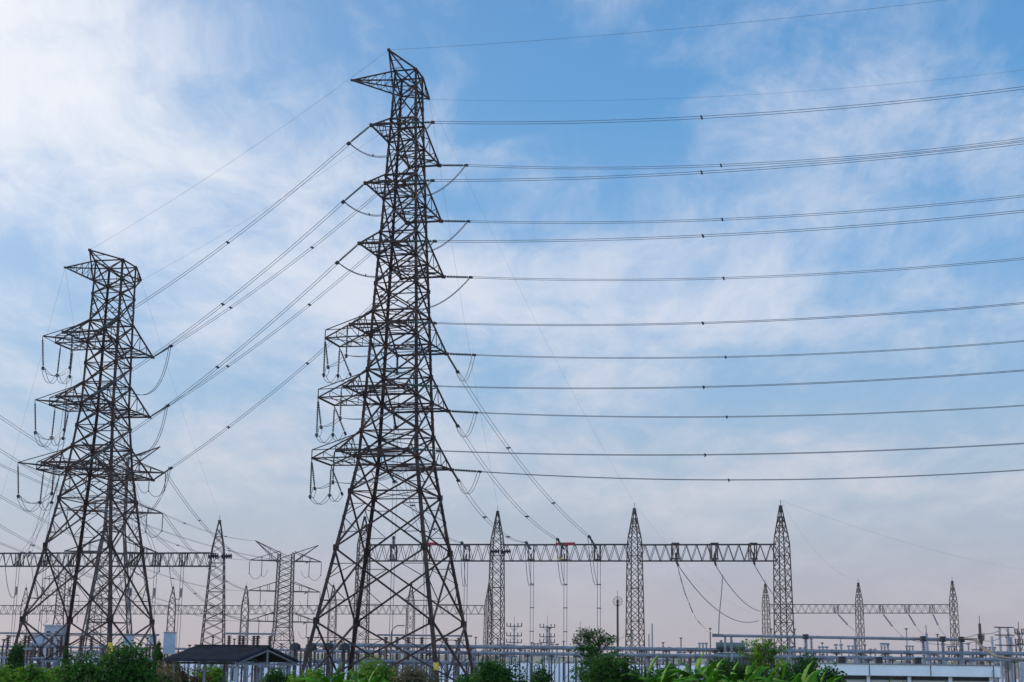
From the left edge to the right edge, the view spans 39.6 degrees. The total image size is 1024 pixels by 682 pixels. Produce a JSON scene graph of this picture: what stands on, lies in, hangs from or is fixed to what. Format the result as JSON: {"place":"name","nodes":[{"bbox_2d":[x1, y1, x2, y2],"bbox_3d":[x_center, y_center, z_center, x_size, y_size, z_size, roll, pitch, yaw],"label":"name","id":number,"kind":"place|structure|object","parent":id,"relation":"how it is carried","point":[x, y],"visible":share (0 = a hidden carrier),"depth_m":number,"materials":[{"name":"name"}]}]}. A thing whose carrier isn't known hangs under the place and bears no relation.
{"place":"outdoors","nodes":[
{"label":"outdoors","id":0,"kind":"place"},
{"bbox_2d":[43,625,66,656],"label":"building","id":1,"kind":"structure","parent":0,"point":[51,628],"depth_m":291.79,"materials":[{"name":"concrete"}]},
{"bbox_2d":[0,649,1023,678],"bbox_3d":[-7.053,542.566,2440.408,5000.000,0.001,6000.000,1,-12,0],"label":"ground","id":2,"kind":"structure","parent":0,"point":[535,658],"depth_m":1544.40,"materials":[{"name":"soil"}]},
{"bbox_2d":[7,641,24,674],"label":"creeper","id":3,"kind":"object","parent":2,"relation":"on","point":[15,658],"visible":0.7,"depth_m":128.57,"materials":[{"name":"green plant"}]},
{"bbox_2d":[0,662,48,681],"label":"shrub","id":4,"kind":"object","parent":2,"relation":"on","point":[33,674],"visible":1,"depth_m":58.02,"materials":[{"name":"green plant"}]},
{"bbox_2d":[42,664,69,681],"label":"shrub","id":5,"kind":"object","parent":2,"relation":"on","point":[51,673],"visible":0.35,"depth_m":63.46,"materials":[{"name":"green plant"}]},
{"bbox_2d":[39,567,80,624],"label":"transmission tower","id":6,"kind":"structure","parent":2,"relation":"on","point":[58,582],"depth_m":550.62,"materials":[{"name":"metal"}]},
{"bbox_2d":[51,639,169,681],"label":"shrub","id":7,"kind":"object","parent":2,"relation":"on","point":[125,668],"visible":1,"depth_m":56.06,"materials":[{"name":"green plant"}]},
{"bbox_2d":[153,662,181,681],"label":"brush","id":8,"kind":"object","parent":2,"relation":"on","point":[170,674],"visible":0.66,"depth_m":71.77,"materials":[{"name":"green plant"}]},
{"bbox_2d":[156,657,212,681],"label":"brush","id":9,"kind":"object","parent":2,"relation":"on","point":[184,677],"visible":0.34,"depth_m":85.41,"materials":[{"name":"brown plant"}]},
{"bbox_2d":[188,664,226,681],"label":"brush","id":10,"kind":"object","parent":2,"relation":"on","point":[217,673],"visible":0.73,"depth_m":89.10,"materials":[{"name":"green plant"}]},
{"bbox_2d":[163,644,298,681],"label":"open shed","id":11,"kind":"structure","parent":2,"relation":"on","point":[225,655],"depth_m":82.91,"materials":[{"name":"grey metal"}]},
{"bbox_2d":[0,581,492,661],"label":"substation gantry","id":12,"kind":"object","parent":2,"relation":"on","point":[329,616],"visible":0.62,"depth_m":317.49,"materials":[{"name":"metal"}]},
{"bbox_2d":[258,667,297,681],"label":"brush","id":13,"kind":"object","parent":2,"relation":"on","point":[275,676],"visible":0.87,"depth_m":75.40,"materials":[{"name":"green plant"}]},
{"bbox_2d":[246,541,321,655],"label":"transmission tower","id":14,"kind":"structure","parent":2,"relation":"on","point":[276,626],"depth_m":393.73,"materials":[{"name":"metal"}]},
{"bbox_2d":[1,525,231,620],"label":"power line","id":15,"kind":"object","parent":14,"relation":"attached to","point":[105,581],"visible":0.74,"depth_m":230.54,"materials":[{"name":"metal"}]},
{"bbox_2d":[1,449,238,559],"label":"power line","id":16,"kind":"object","parent":14,"relation":"attached to","point":[96,506],"visible":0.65,"depth_m":211.52,"materials":[{"name":"metal"}]},
{"bbox_2d":[0,495,248,590],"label":"power line","id":17,"kind":"object","parent":14,"relation":"attached to","point":[108,552],"visible":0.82,"depth_m":222.28,"materials":[{"name":"metal"}]},
{"bbox_2d":[0,415,255,540],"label":"power line","id":18,"kind":"object","parent":14,"relation":"attached to","point":[105,482],"visible":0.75,"depth_m":216.34,"materials":[{"name":"metal"}]},
{"bbox_2d":[0,542,286,622],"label":"power line","id":19,"kind":"object","parent":14,"relation":"attached to","point":[128,589],"visible":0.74,"depth_m":235.74,"materials":[{"name":"metal"}]},
{"bbox_2d":[1,464,295,561],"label":"power line","id":20,"kind":"object","parent":14,"relation":"attached to","point":[136,522],"visible":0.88,"depth_m":226.55,"materials":[{"name":"metal"}]},
{"bbox_2d":[287,667,325,681],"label":"brush","id":21,"kind":"object","parent":2,"relation":"on","point":[314,675],"visible":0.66,"depth_m":73.69,"materials":[{"name":"green plant"}]},
{"bbox_2d":[296,662,349,681],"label":"banana plant","id":22,"kind":"object","parent":2,"relation":"on","point":[338,677],"visible":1,"depth_m":56.08,"materials":[{"name":"green plant"}]},
{"bbox_2d":[346,667,387,681],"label":"banana plant","id":23,"kind":"object","parent":2,"relation":"on","point":[370,679],"visible":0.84,"depth_m":61.02,"materials":[{"name":"green plant"}]},
{"bbox_2d":[346,654,400,681],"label":"brush","id":24,"kind":"object","parent":2,"relation":"on","point":[368,670],"visible":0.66,"depth_m":89.60,"materials":[{"name":"green plant"}]},
{"bbox_2d":[299,48,481,681],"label":"transmission tower","id":25,"kind":"structure","parent":2,"relation":"on","point":[416,466],"depth_m":147.52,"materials":[{"name":"metal"}]},
{"bbox_2d":[105,262,335,448],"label":"power line","id":26,"kind":"object","parent":25,"relation":"attached to","point":[217,367],"visible":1,"depth_m":149.99,"materials":[{"name":"metal"}]},
{"bbox_2d":[111,201,342,382],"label":"power line","id":27,"kind":"object","parent":25,"relation":"attached to","point":[222,304],"visible":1,"depth_m":151.85,"materials":[{"name":"metal"}]},
{"bbox_2d":[116,143,347,317],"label":"power line","id":28,"kind":"object","parent":25,"relation":"attached to","point":[227,242],"visible":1,"depth_m":153.75,"materials":[{"name":"metal"}]},
{"bbox_2d":[170,298,378,467],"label":"power line","id":29,"kind":"object","parent":25,"relation":"attached to","point":[307,363],"visible":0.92,"depth_m":165.19,"materials":[{"name":"metal"}]},
{"bbox_2d":[168,245,381,404],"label":"power line","id":30,"kind":"object","parent":25,"relation":"attached to","point":[309,304],"visible":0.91,"depth_m":165.65,"materials":[{"name":"metal"}]},
{"bbox_2d":[170,189,380,345],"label":"power line","id":31,"kind":"object","parent":25,"relation":"attached to","point":[312,247],"visible":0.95,"depth_m":167.16,"materials":[{"name":"metal"}]},
{"bbox_2d":[458,427,557,538],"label":"downlead","id":32,"kind":"object","parent":25,"relation":"hanging from","point":[502,487],"visible":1,"depth_m":169.25,"materials":[{"name":"metal"}]},
{"bbox_2d":[457,373,590,536],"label":"downlead","id":33,"kind":"object","parent":25,"relation":"hanging from","point":[553,503],"visible":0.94,"depth_m":169.94,"materials":[{"name":"metal"}]},
{"bbox_2d":[394,0,941,49],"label":"earth wire","id":34,"kind":"object","parent":25,"relation":"attached to","point":[669,29],"visible":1,"depth_m":142.88,"materials":[{"name":"metal"}]},
{"bbox_2d":[434,370,1019,388],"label":"power line","id":35,"kind":"object","parent":25,"relation":"attached to","point":[703,387],"visible":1,"depth_m":129.09,"materials":[{"name":"metal"}]},
{"bbox_2d":[431,141,1023,181],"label":"power line","id":36,"kind":"object","parent":25,"relation":"attached to","point":[701,173],"visible":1,"depth_m":134.76,"materials":[{"name":"metal"}]},
{"bbox_2d":[433,210,1022,241],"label":"power line","id":37,"kind":"object","parent":25,"relation":"attached to","point":[703,236],"visible":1,"depth_m":132.96,"materials":[{"name":"metal"}]},
{"bbox_2d":[437,443,1019,456],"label":"power line","id":38,"kind":"object","parent":25,"relation":"attached to","point":[704,454],"visible":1,"depth_m":128.52,"materials":[{"name":"metal"}]},
{"bbox_2d":[433,302,1023,325],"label":"power line","id":39,"kind":"object","parent":25,"relation":"attached to","point":[702,323],"visible":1,"depth_m":131.52,"materials":[{"name":"metal"}]},
{"bbox_2d":[435,86,1023,123],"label":"power line","id":40,"kind":"object","parent":25,"relation":"attached to","point":[701,118],"visible":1,"depth_m":135.71,"materials":[{"name":"metal"}]},
{"bbox_2d":[465,138,1021,168],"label":"power line","id":41,"kind":"object","parent":25,"relation":"attached to","point":[720,164],"visible":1,"depth_m":147.34,"materials":[{"name":"metal"}]},
{"bbox_2d":[467,195,1020,223],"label":"power line","id":42,"kind":"object","parent":25,"relation":"attached to","point":[742,217],"visible":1,"depth_m":147.95,"materials":[{"name":"metal"}]},
{"bbox_2d":[469,257,1023,280],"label":"power line","id":43,"kind":"object","parent":25,"relation":"attached to","point":[749,276],"visible":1,"depth_m":146.18,"materials":[{"name":"metal"}]},
{"bbox_2d":[473,340,1023,358],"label":"power line","id":44,"kind":"object","parent":25,"relation":"attached to","point":[725,357],"visible":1,"depth_m":145.78,"materials":[{"name":"metal"}]},
{"bbox_2d":[477,405,1020,418],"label":"power line","id":45,"kind":"object","parent":25,"relation":"attached to","point":[759,416],"visible":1,"depth_m":144.69,"materials":[{"name":"metal"}]},
{"bbox_2d":[479,469,1023,481],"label":"power line","id":46,"kind":"object","parent":25,"relation":"attached to","point":[756,479],"visible":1,"depth_m":142.41,"materials":[{"name":"metal"}]},
{"bbox_2d":[387,663,446,681],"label":"brush","id":47,"kind":"object","parent":2,"relation":"on","point":[411,676],"visible":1,"depth_m":87.09,"materials":[{"name":"green plant"}]},
{"bbox_2d":[447,673,476,681],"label":"brush","id":48,"kind":"object","parent":2,"relation":"on","point":[460,678],"visible":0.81,"depth_m":87.17,"materials":[{"name":"green plant"}]},
{"bbox_2d":[468,656,528,681],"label":"shrub","id":49,"kind":"object","parent":2,"relation":"on","point":[490,671],"visible":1,"depth_m":60.11,"materials":[{"name":"green plant"}]},
{"bbox_2d":[530,659,553,681],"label":"shrub","id":50,"kind":"object","parent":2,"relation":"on","point":[537,678],"visible":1,"depth_m":64.10,"materials":[{"name":"green plant"}]},
{"bbox_2d":[569,627,633,679],"bbox_3d":[4.114,15.595,64.275,2.662,5.356,2.643,-8,-15,36],"label":"tree","id":51,"kind":"object","parent":2,"relation":"on","point":[590,646],"visible":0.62,"depth_m":64.52,"materials":[{"name":"green plant"}]},
{"bbox_2d":[570,651,639,681],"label":"shrub","id":52,"kind":"object","parent":2,"relation":"on","point":[599,670],"visible":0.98,"depth_m":60.03,"materials":[{"name":"green plant"}]},
{"bbox_2d":[620,655,676,681],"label":"banana plant","id":53,"kind":"object","parent":2,"relation":"on","point":[636,676],"visible":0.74,"depth_m":60.27,"materials":[{"name":"green plant"}]},
{"bbox_2d":[631,660,679,680],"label":"shrub","id":54,"kind":"object","parent":2,"relation":"on","point":[645,674],"visible":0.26,"depth_m":68.27,"materials":[{"name":"green plant"}]},
{"bbox_2d":[639,662,685,681],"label":"banana plant","id":55,"kind":"object","parent":2,"relation":"on","point":[667,677],"visible":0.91,"depth_m":55.97,"materials":[{"name":"green plant"}]},
{"bbox_2d":[666,650,725,681],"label":"banana plant","id":56,"kind":"object","parent":2,"relation":"on","point":[701,674],"visible":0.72,"depth_m":62.38,"materials":[{"name":"green plant"}]},
{"bbox_2d":[684,658,732,681],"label":"banana plant","id":57,"kind":"object","parent":2,"relation":"on","point":[714,678],"visible":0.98,"depth_m":55.16,"materials":[{"name":"green plant"}]},
{"bbox_2d":[705,662,738,681],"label":"banana plant","id":58,"kind":"object","parent":2,"relation":"on","point":[733,676],"visible":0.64,"depth_m":57.98,"materials":[{"name":"green plant"}]},
{"bbox_2d":[703,653,774,681],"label":"shrub","id":59,"kind":"object","parent":2,"relation":"on","point":[739,671],"visible":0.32,"depth_m":73.65,"materials":[{"name":"green plant"}]},
{"bbox_2d":[736,657,767,681],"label":"banana plant","id":60,"kind":"object","parent":2,"relation":"on","point":[749,673],"visible":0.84,"depth_m":62.42,"materials":[{"name":"green plant"}]},
{"bbox_2d":[736,636,791,676],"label":"tree","id":61,"kind":"object","parent":2,"relation":"on","point":[760,651],"visible":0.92,"depth_m":72.23,"materials":[{"name":"green plant"}]},
{"bbox_2d":[754,658,791,679],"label":"shrub","id":62,"kind":"object","parent":2,"relation":"on","point":[777,671],"visible":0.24,"depth_m":75.64,"materials":[{"name":"green plant"}]},
{"bbox_2d":[751,656,808,681],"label":"banana plant","id":63,"kind":"object","parent":2,"relation":"on","point":[783,673],"visible":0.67,"depth_m":61.23,"materials":[{"name":"green plant"}]},
{"bbox_2d":[772,661,824,681],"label":"banana plant","id":64,"kind":"object","parent":2,"relation":"on","point":[812,677],"visible":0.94,"depth_m":56.64,"materials":[{"name":"green plant"}]},
{"bbox_2d":[780,650,823,681],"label":"shrub","id":65,"kind":"object","parent":2,"relation":"on","point":[802,662],"visible":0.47,"depth_m":72.01,"materials":[{"name":"green plant"}]},
{"bbox_2d":[820,662,847,681],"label":"shrub","id":66,"kind":"object","parent":2,"relation":"on","point":[829,675],"visible":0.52,"depth_m":73.87,"materials":[{"name":"green plant"}]},
{"bbox_2d":[806,663,1000,681],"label":"garage building","id":67,"kind":"structure","parent":2,"relation":"on","point":[865,672],"depth_m":118.21,"materials":[{"name":"metal"}]},
{"bbox_2d":[0,0,1023,662],"label":"sky","id":68,"kind":"structure","parent":0,"point":[111,111],"materials":[{"name":"blue"}]},
{"bbox_2d":[189,676,1017,681],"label":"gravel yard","id":69,"kind":"structure","parent":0,"point":[249,679],"depth_m":219.07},
{"bbox_2d":[23,647,37,668],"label":"disconnector","id":70,"kind":"object","parent":69,"relation":"on","point":[27,649],"visible":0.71,"depth_m":153.23,"materials":[{"name":"metal"}]},
{"bbox_2d":[25,643,44,671],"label":"disconnector","id":71,"kind":"object","parent":69,"relation":"on","point":[35,648],"visible":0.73,"depth_m":156.27,"materials":[{"name":"metal"}]},
{"bbox_2d":[41,645,59,671],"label":"disconnector","id":72,"kind":"object","parent":69,"relation":"on","point":[46,660],"visible":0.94,"depth_m":154.65,"materials":[{"name":"metal"}]},
{"bbox_2d":[0,632,158,668],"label":"busbar","id":73,"kind":"object","parent":69,"relation":"on","point":[7,644],"visible":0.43,"depth_m":168.03,"materials":[{"name":"metal"}]},
{"bbox_2d":[13,249,172,670],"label":"transmission tower","id":74,"kind":"structure","parent":69,"relation":"on","point":[114,410],"depth_m":166.25,"materials":[{"name":"metal"}]},
{"bbox_2d":[62,441,165,656],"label":"transmission tower","id":75,"kind":"structure","parent":69,"relation":"on","point":[127,605],"depth_m":298.40,"materials":[{"name":"metal"}]},
{"bbox_2d":[0,519,231,677],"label":"substation gantry","id":76,"kind":"object","parent":69,"relation":"on","point":[17,563],"visible":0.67,"depth_m":208.84,"materials":[{"name":"metal"}]},
{"bbox_2d":[4,552,19,643],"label":"dropper cable","id":77,"kind":"object","parent":76,"relation":"hanging from","point":[16,592],"visible":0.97,"depth_m":218.81,"materials":[{"name":"metal"}]},
{"bbox_2d":[118,555,133,632],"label":"dropper cable","id":78,"kind":"object","parent":76,"relation":"hanging from","point":[130,593],"visible":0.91,"depth_m":210.07,"materials":[{"name":"metal"}]},
{"bbox_2d":[168,552,183,644],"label":"dropper cable","id":79,"kind":"object","parent":76,"relation":"hanging from","point":[180,592],"visible":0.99,"depth_m":206.37,"materials":[{"name":"metal"}]},
{"bbox_2d":[0,645,312,681],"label":"busbar","id":80,"kind":"object","parent":69,"relation":"on","point":[178,649],"visible":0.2,"depth_m":181.55,"materials":[{"name":"metal"}]},
{"bbox_2d":[152,641,163,673],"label":"creeper","id":81,"kind":"object","parent":69,"relation":"on","point":[158,655],"visible":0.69,"depth_m":146.14,"materials":[{"name":"green plant"}]},
{"bbox_2d":[163,632,176,657],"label":"cabinet","id":82,"kind":"object","parent":69,"relation":"on","point":[169,641],"visible":0.78,"depth_m":170.55,"materials":[{"name":"metal"}]},
{"bbox_2d":[0,657,473,681],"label":"busbar","id":83,"kind":"object","parent":69,"relation":"on","point":[247,667],"visible":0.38,"depth_m":155.86,"materials":[{"name":"metal"}]},
{"bbox_2d":[226,633,276,681],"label":"busbar","id":84,"kind":"object","parent":69,"relation":"on","point":[239,640],"visible":0.43,"depth_m":171.97,"materials":[{"name":"metal"}]},
{"bbox_2d":[289,643,300,675],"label":"reactor drum","id":85,"kind":"object","parent":69,"relation":"on","point":[294,647],"visible":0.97,"depth_m":146.17,"materials":[{"name":"metal"}]},
{"bbox_2d":[338,643,349,679],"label":"reactor drum","id":86,"kind":"object","parent":69,"relation":"on","point":[344,647],"visible":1,"depth_m":146.16,"materials":[{"name":"metal"}]},
{"bbox_2d":[0,656,779,680],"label":"perimeter wall","id":87,"kind":"structure","parent":69,"relation":"on","point":[513,671],"depth_m":228.06,"materials":[{"name":"concrete"}]},
{"bbox_2d":[313,659,484,681],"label":"busbar","id":88,"kind":"object","parent":69,"relation":"on","point":[413,662],"visible":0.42,"depth_m":153.98,"materials":[{"name":"metal"}]},
{"bbox_2d":[377,634,471,679],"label":"busbar","id":89,"kind":"object","parent":69,"relation":"on","point":[422,642],"visible":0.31,"depth_m":176.00,"materials":[{"name":"metal"}]},
{"bbox_2d":[506,617,521,662],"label":"utility pole","id":90,"kind":"object","parent":69,"relation":"on","point":[514,635],"visible":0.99,"depth_m":293.51,"materials":[{"name":"metal"}]},
{"bbox_2d":[539,616,554,663],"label":"utility pole","id":91,"kind":"object","parent":69,"relation":"on","point":[547,638],"visible":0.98,"depth_m":293.41,"materials":[{"name":"metal"}]},
{"bbox_2d":[547,643,561,681],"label":"disconnector","id":92,"kind":"object","parent":69,"relation":"on","point":[559,657],"visible":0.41,"depth_m":186.47,"materials":[{"name":"metal"}]},
{"bbox_2d":[352,500,795,677],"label":"substation gantry","id":93,"kind":"object","parent":69,"relation":"on","point":[714,559],"visible":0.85,"depth_m":189.44,"materials":[{"name":"metal"}]},
{"bbox_2d":[460,543,467,641],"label":"dropper cable","id":94,"kind":"object","parent":93,"relation":"hanging from","point":[464,579],"visible":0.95,"depth_m":192.80,"materials":[{"name":"metal"}]},
{"bbox_2d":[525,549,533,631],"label":"dropper cable","id":95,"kind":"object","parent":93,"relation":"hanging from","point":[530,588],"visible":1,"depth_m":190.88,"materials":[{"name":"metal"}]},
{"bbox_2d":[588,541,600,641],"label":"dropper cable","id":96,"kind":"object","parent":93,"relation":"hanging from","point":[597,584],"visible":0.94,"depth_m":188.69,"materials":[{"name":"metal"}]},
{"bbox_2d":[613,591,622,660],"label":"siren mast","id":97,"kind":"object","parent":69,"relation":"on","point":[618,602],"visible":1,"depth_m":186.60,"materials":[{"name":"metal"}]},
{"bbox_2d":[313,649,1023,681],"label":"pipe duct","id":98,"kind":"object","parent":69,"relation":"on","point":[697,656],"visible":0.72,"depth_m":167.82,"materials":[{"name":"metal"}]},
{"bbox_2d":[316,643,1023,681],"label":"pipe duct","id":99,"kind":"object","parent":69,"relation":"on","point":[544,648],"visible":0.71,"depth_m":171.86,"materials":[{"name":"metal"}]},
{"bbox_2d":[642,657,712,681],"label":"busbar","id":100,"kind":"object","parent":69,"relation":"on","point":[646,662],"visible":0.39,"depth_m":180.46,"materials":[{"name":"metal"}]},
{"bbox_2d":[715,640,749,669],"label":"transformer","id":101,"kind":"object","parent":69,"relation":"on","point":[721,646],"visible":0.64,"depth_m":170.52,"materials":[{"name":"grey paint"}]},
{"bbox_2d":[712,634,964,668],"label":"busbar","id":102,"kind":"object","parent":69,"relation":"on","point":[922,639],"visible":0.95,"depth_m":153.30,"materials":[{"name":"metal"}]},
{"bbox_2d":[962,638,1023,660],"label":"cable bundle","id":103,"kind":"object","parent":102,"relation":"attached to","point":[982,647],"visible":1,"depth_m":139.66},
{"bbox_2d":[762,581,959,665],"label":"substation gantry","id":104,"kind":"object","parent":69,"relation":"on","point":[856,609],"visible":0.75,"depth_m":257.46,"materials":[{"name":"metal"}]},
{"bbox_2d":[977,616,984,664],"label":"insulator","id":105,"kind":"object","parent":69,"relation":"on","point":[980,636],"visible":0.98,"depth_m":185.88,"materials":[{"name":"grey metal"}]},
{"bbox_2d":[990,627,1014,681],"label":"frame pole","id":106,"kind":"object","parent":69,"relation":"on","point":[1009,645],"visible":0.77,"depth_m":185.71,"materials":[{"name":"metal"}]},
{"bbox_2d":[1014,622,1023,681],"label":"utility pole","id":107,"kind":"object","parent":69,"relation":"on","point":[1019,639],"visible":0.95,"depth_m":185.70,"materials":[{"name":"metal"}]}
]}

